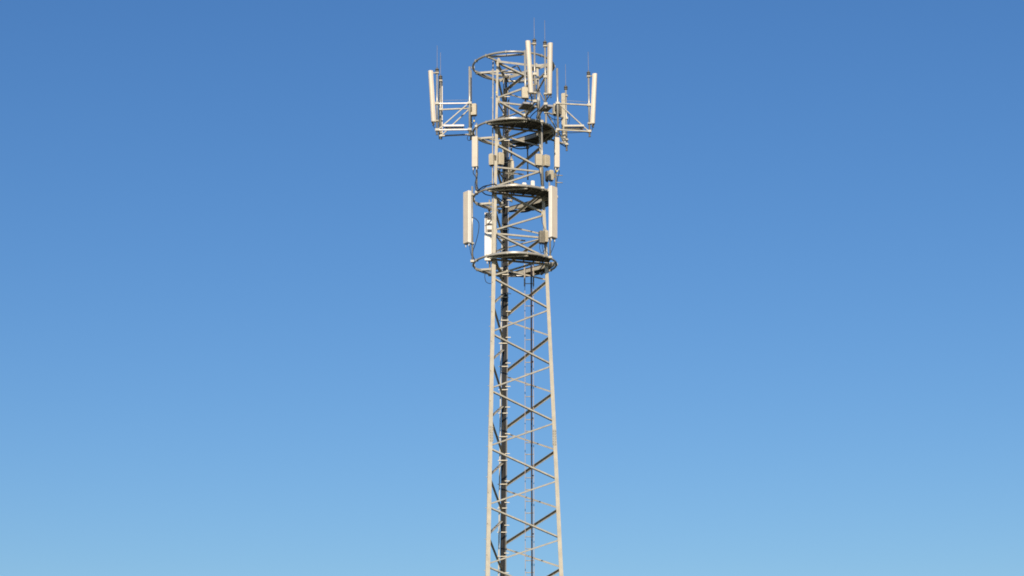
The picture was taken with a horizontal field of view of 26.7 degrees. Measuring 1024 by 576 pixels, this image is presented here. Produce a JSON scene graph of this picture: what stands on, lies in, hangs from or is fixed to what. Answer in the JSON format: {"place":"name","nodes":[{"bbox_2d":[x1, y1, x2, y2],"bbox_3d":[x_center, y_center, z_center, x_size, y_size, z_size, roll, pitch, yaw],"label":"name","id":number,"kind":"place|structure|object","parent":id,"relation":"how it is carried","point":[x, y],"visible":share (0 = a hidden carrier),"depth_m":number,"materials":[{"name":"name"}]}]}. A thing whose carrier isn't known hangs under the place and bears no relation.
{"place":"outdoors","nodes":[
{"label":"outdoors","id":0,"kind":"place"},
{"bbox_2d":[0,0,1023,575],"label":"sky","id":1,"kind":"structure","parent":0,"point":[245,310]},
{"label":"ground","id":2,"kind":"structure","parent":0,"visible":0},
{"bbox_2d":[486,58,562,575],"bbox_3d":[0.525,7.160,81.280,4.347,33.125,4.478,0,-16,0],"label":"lattice tower","id":3,"kind":"structure","parent":2,"relation":"on","point":[491,427],"depth_m":82.17,"materials":[{"name":"metal"}]},
{"bbox_2d":[484,61,493,575],"bbox_3d":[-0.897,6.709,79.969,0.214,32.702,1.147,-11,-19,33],"label":"step rail","id":4,"kind":"object","parent":3,"relation":"attached to","point":[492,70],"visible":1,"depth_m":82.60,"materials":[{"name":"metal"}]},
{"bbox_2d":[489,153,493,166],"bbox_3d":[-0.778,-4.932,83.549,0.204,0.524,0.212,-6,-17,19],"label":"radio unit","id":5,"kind":"object","parent":3,"relation":"attached to","point":[491,159],"visible":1,"depth_m":83.47,"materials":[{"name":"metal"}]},
{"bbox_2d":[494,152,503,166],"bbox_3d":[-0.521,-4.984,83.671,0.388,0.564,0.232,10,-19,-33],"label":"radio unit","id":6,"kind":"object","parent":3,"relation":"attached to","point":[500,159],"visible":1,"depth_m":83.62,"materials":[{"name":"metal"}]},
{"bbox_2d":[497,71,512,575],"bbox_3d":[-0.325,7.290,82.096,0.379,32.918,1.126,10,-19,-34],"label":"cable ladder","id":7,"kind":"object","parent":3,"relation":"attached to","point":[500,413],"visible":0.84,"depth_m":83.18,"materials":[{"name":"metal"}]},
{"bbox_2d":[500,78,508,575],"bbox_3d":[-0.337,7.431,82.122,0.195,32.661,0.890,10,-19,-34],"label":"cable bundle","id":8,"kind":"object","parent":7,"relation":"attached to","point":[504,404],"visible":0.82,"depth_m":83.16,"materials":[{"name":"black rubber"}]},
{"bbox_2d":[473,184,548,213],"bbox_3d":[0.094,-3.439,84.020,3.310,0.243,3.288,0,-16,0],"label":"ring platform","id":9,"kind":"structure","parent":3,"relation":"attached to","point":[526,190],"depth_m":83.36,"materials":[{"name":"metal"}]},
{"bbox_2d":[475,123,477,192],"bbox_3d":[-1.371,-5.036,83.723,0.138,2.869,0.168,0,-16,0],"label":"mounting pole","id":10,"kind":"object","parent":9,"relation":"attached to","point":[477,168],"visible":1,"depth_m":83.50,"materials":[{"name":"metal"}]},
{"bbox_2d":[472,136,478,169],"bbox_3d":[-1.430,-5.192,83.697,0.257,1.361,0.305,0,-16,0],"label":"panel antenna","id":11,"kind":"object","parent":10,"relation":"attached to","point":[475,152],"visible":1,"depth_m":83.59,"materials":[{"name":"white plastic"}]},
{"bbox_2d":[510,144,512,210],"bbox_3d":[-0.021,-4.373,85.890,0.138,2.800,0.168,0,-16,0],"label":"mounting pole","id":12,"kind":"object","parent":9,"relation":"attached to","point":[511,160],"visible":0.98,"depth_m":86.12,"materials":[{"name":"metal"}]},
{"bbox_2d":[508,159,512,183],"bbox_3d":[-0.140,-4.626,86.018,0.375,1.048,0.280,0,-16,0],"label":"panel antenna","id":13,"kind":"object","parent":12,"relation":"attached to","point":[509,164],"visible":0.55,"depth_m":86.08,"materials":[{"name":"white plastic"}]},
{"bbox_2d":[511,161,513,181],"bbox_3d":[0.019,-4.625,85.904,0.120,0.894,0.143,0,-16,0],"label":"radio unit","id":14,"kind":"object","parent":12,"relation":"attached to","point":[512,166],"visible":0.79,"depth_m":85.89,"materials":[{"name":"metal"}]},
{"bbox_2d":[540,119,543,190],"bbox_3d":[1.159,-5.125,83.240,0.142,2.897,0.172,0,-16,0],"label":"mounting pole","id":15,"kind":"object","parent":9,"relation":"attached to","point":[542,121],"visible":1,"depth_m":83.25,"materials":[{"name":"metal"}]},
{"bbox_2d":[535,154,541,167],"bbox_3d":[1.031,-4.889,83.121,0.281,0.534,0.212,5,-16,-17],"label":"radio unit","id":16,"kind":"object","parent":15,"relation":"attached to","point":[538,160],"visible":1,"depth_m":83.03,"materials":[{"name":"metal"}]},
{"bbox_2d":[543,154,549,168],"bbox_3d":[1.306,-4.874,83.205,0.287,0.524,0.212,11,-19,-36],"label":"radio unit","id":17,"kind":"object","parent":15,"relation":"attached to","point":[546,161],"visible":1,"depth_m":83.14,"materials":[{"name":"metal"}]},
{"bbox_2d":[554,130,557,198],"bbox_3d":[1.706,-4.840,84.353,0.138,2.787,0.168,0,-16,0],"label":"mounting pole","id":18,"kind":"object","parent":9,"relation":"attached to","point":[556,169],"visible":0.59,"depth_m":84.18,"materials":[{"name":"metal"}]},
{"bbox_2d":[545,170,554,181],"bbox_3d":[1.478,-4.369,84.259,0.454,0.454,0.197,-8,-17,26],"label":"radio unit","id":19,"kind":"object","parent":18,"relation":"attached to","point":[546,176],"visible":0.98,"depth_m":84.27,"materials":[{"name":"metal"}]},
{"bbox_2d":[548,170,554,181],"bbox_3d":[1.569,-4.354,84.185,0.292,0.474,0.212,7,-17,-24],"label":"radio unit","id":20,"kind":"object","parent":18,"relation":"attached to","point":[551,175],"visible":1,"depth_m":84.09,"materials":[{"name":"metal"}]},
{"bbox_2d":[554,137,559,170],"bbox_3d":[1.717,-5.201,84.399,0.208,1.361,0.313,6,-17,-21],"label":"panel antenna","id":21,"kind":"object","parent":18,"relation":"attached to","point":[556,152],"visible":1,"depth_m":84.28,"materials":[{"name":"white plastic"}]},
{"bbox_2d":[472,50,554,82],"bbox_3d":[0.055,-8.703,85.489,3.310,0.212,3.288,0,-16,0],"label":"ring platform","id":22,"kind":"structure","parent":3,"relation":"attached to","point":[492,57],"depth_m":85.11,"materials":[{"name":"metal"}]},
{"bbox_2d":[472,117,555,147],"bbox_3d":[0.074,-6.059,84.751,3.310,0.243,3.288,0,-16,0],"label":"ring platform","id":23,"kind":"structure","parent":3,"relation":"attached to","point":[534,125],"depth_m":84.20,"materials":[{"name":"metal"}]},
{"bbox_2d":[435,66,471,135],"bbox_3d":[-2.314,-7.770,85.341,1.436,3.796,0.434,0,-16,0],"label":"antenna bracket","id":24,"kind":"object","parent":23,"relation":"attached to","point":[451,128],"visible":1,"depth_m":84.99,"materials":[{"name":"metal"}]},
{"bbox_2d":[428,70,438,125],"bbox_3d":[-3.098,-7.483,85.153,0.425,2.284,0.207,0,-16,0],"label":"panel antenna","id":25,"kind":"object","parent":24,"relation":"attached to","point":[432,97],"visible":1,"depth_m":85.08,"materials":[{"name":"white plastic"}]},
{"bbox_2d":[471,103,476,116],"bbox_3d":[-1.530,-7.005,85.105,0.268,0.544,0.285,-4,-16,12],"label":"radio unit","id":26,"kind":"object","parent":24,"relation":"attached to","point":[473,109],"visible":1,"depth_m":85.05,"materials":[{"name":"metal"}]},
{"bbox_2d":[439,53,472,139],"bbox_3d":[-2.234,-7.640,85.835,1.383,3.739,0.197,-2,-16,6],"label":"antenna bracket","id":27,"kind":"object","parent":23,"relation":"attached to","point":[440,110],"visible":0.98,"depth_m":85.65,"materials":[{"name":"metal"}]},
{"bbox_2d":[438,80,442,139],"bbox_3d":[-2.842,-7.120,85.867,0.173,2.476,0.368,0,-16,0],"label":"panel antenna","id":28,"kind":"object","parent":27,"relation":"attached to","point":[439,132],"visible":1,"depth_m":85.98,"materials":[{"name":"white plastic"}]},
{"bbox_2d":[507,144,533,148],"bbox_3d":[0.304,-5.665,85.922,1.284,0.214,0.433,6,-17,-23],"label":"cable","id":29,"kind":"object","parent":23,"relation":"attached to","point":[519,148],"visible":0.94,"depth_m":86.04,"materials":[{"name":"black rubber"}]},
{"bbox_2d":[518,35,536,117],"bbox_3d":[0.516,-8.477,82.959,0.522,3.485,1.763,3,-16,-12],"label":"antenna bracket","id":30,"kind":"object","parent":23,"relation":"attached to","point":[525,105],"visible":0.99,"depth_m":82.39,"materials":[{"name":"metal"}]},
{"bbox_2d":[521,87,528,99],"bbox_3d":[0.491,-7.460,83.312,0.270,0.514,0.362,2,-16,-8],"label":"radio unit","id":31,"kind":"object","parent":30,"relation":"attached to","point":[524,94],"visible":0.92,"depth_m":83.16,"materials":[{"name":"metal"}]},
{"bbox_2d":[525,40,536,96],"bbox_3d":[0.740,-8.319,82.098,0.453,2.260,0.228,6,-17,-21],"label":"panel antenna","id":32,"kind":"object","parent":30,"relation":"attached to","point":[528,43],"visible":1,"depth_m":82.01,"materials":[{"name":"white plastic"}]},
{"bbox_2d":[526,146,528,179],"bbox_3d":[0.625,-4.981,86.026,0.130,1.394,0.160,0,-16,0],"label":"mounting pole","id":33,"kind":"object","parent":23,"relation":"attached to","point":[527,147],"visible":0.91,"depth_m":85.97,"materials":[{"name":"metal"}]},
{"bbox_2d":[536,20,552,120],"bbox_3d":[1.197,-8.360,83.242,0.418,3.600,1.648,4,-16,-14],"label":"antenna bracket","id":34,"kind":"object","parent":23,"relation":"attached to","point":[547,108],"visible":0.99,"depth_m":82.68,"materials":[{"name":"metal"}]},
{"bbox_2d":[543,42,552,97],"bbox_3d":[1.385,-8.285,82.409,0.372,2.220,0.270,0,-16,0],"label":"panel antenna","id":35,"kind":"object","parent":34,"relation":"attached to","point":[549,46],"visible":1,"depth_m":82.34,"materials":[{"name":"white plastic"}]},
{"bbox_2d":[544,64,567,150],"bbox_3d":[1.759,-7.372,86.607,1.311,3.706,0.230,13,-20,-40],"label":"antenna bracket","id":36,"kind":"object","parent":23,"relation":"attached to","point":[548,113],"visible":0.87,"depth_m":86.47,"materials":[{"name":"metal"}]},
{"bbox_2d":[561,93,567,142],"bbox_3d":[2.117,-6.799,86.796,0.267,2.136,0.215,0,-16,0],"label":"panel antenna","id":37,"kind":"object","parent":36,"relation":"attached to","point":[563,97],"visible":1,"depth_m":86.74,"materials":[{"name":"white plastic"}]},
{"bbox_2d":[556,62,590,136],"bbox_3d":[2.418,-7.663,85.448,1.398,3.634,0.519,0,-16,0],"label":"antenna bracket","id":38,"kind":"object","parent":23,"relation":"attached to","point":[576,128],"visible":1,"depth_m":85.18,"materials":[{"name":"metal"}]},
{"bbox_2d":[552,103,556,115],"bbox_3d":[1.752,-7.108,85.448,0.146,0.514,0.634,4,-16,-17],"label":"radio unit","id":39,"kind":"object","parent":38,"relation":"attached to","point":[554,110],"visible":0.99,"depth_m":85.55,"materials":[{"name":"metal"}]},
{"bbox_2d":[556,104,561,116],"bbox_3d":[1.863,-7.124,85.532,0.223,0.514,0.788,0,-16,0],"label":"radio unit","id":40,"kind":"object","parent":38,"relation":"attached to","point":[560,110],"visible":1,"depth_m":85.71,"materials":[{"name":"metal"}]},
{"bbox_2d":[587,73,596,127],"bbox_3d":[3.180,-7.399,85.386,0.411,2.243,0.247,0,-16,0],"label":"panel antenna","id":41,"kind":"object","parent":38,"relation":"attached to","point":[593,97],"visible":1,"depth_m":85.30,"materials":[{"name":"white plastic"}]},
{"bbox_2d":[472,251,557,276],"bbox_3d":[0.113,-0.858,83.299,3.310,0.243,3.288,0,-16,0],"label":"ring platform","id":42,"kind":"structure","parent":3,"relation":"attached to","point":[525,257],"depth_m":82.63,"materials":[{"name":"metal"}]},
{"bbox_2d":[470,186,473,262],"bbox_3d":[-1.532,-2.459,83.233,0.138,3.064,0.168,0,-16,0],"label":"mounting pole","id":43,"kind":"object","parent":42,"relation":"attached to","point":[471,260],"visible":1,"depth_m":83.20,"materials":[{"name":"metal"}]},
{"bbox_2d":[463,190,473,247],"bbox_3d":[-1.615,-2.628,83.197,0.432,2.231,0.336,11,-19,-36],"label":"panel antenna","id":44,"kind":"object","parent":43,"relation":"attached to","point":[467,217],"visible":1,"depth_m":83.04,"materials":[{"name":"white plastic"}]},
{"bbox_2d":[548,182,551,258],"bbox_3d":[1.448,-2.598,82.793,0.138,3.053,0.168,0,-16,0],"label":"mounting pole","id":45,"kind":"object","parent":42,"relation":"attached to","point":[549,256],"visible":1,"depth_m":82.48,"materials":[{"name":"metal"}]},
{"bbox_2d":[548,186,556,241],"bbox_3d":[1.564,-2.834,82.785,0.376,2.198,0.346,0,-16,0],"label":"panel antenna","id":46,"kind":"object","parent":45,"relation":"attached to","point":[552,212],"visible":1,"depth_m":82.70,"materials":[{"name":"white plastic"}]},
{"bbox_2d":[524,264,533,575],"bbox_3d":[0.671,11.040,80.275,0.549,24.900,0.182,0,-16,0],"label":"climbing ladder","id":47,"kind":"object","parent":3,"relation":"attached to","point":[532,465],"visible":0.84,"depth_m":81.72,"materials":[{"name":"metal"}]},
{"bbox_2d":[538,230,544,244],"bbox_3d":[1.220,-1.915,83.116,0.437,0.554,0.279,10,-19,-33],"label":"radio unit","id":48,"kind":"object","parent":3,"relation":"attached to","point":[541,237],"visible":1,"depth_m":82.99,"materials":[{"name":"metal"}]},
{"bbox_2d":[545,230,548,243],"bbox_3d":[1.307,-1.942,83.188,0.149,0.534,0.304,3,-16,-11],"label":"radio unit","id":49,"kind":"object","parent":3,"relation":"attached to","point":[546,236],"visible":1,"depth_m":83.06,"materials":[{"name":"metal"}]},
{"bbox_3d":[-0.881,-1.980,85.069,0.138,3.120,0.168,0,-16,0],"label":"pole","id":50,"kind":"object","parent":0,"visible":0},
{"bbox_2d":[485,212,496,263],"bbox_3d":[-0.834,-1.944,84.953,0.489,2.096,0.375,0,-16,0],"label":"panel antenna","id":51,"kind":"object","parent":50,"relation":"attached to","point":[488,233],"visible":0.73,"depth_m":84.88,"materials":[{"name":"plastic"}]}
]}

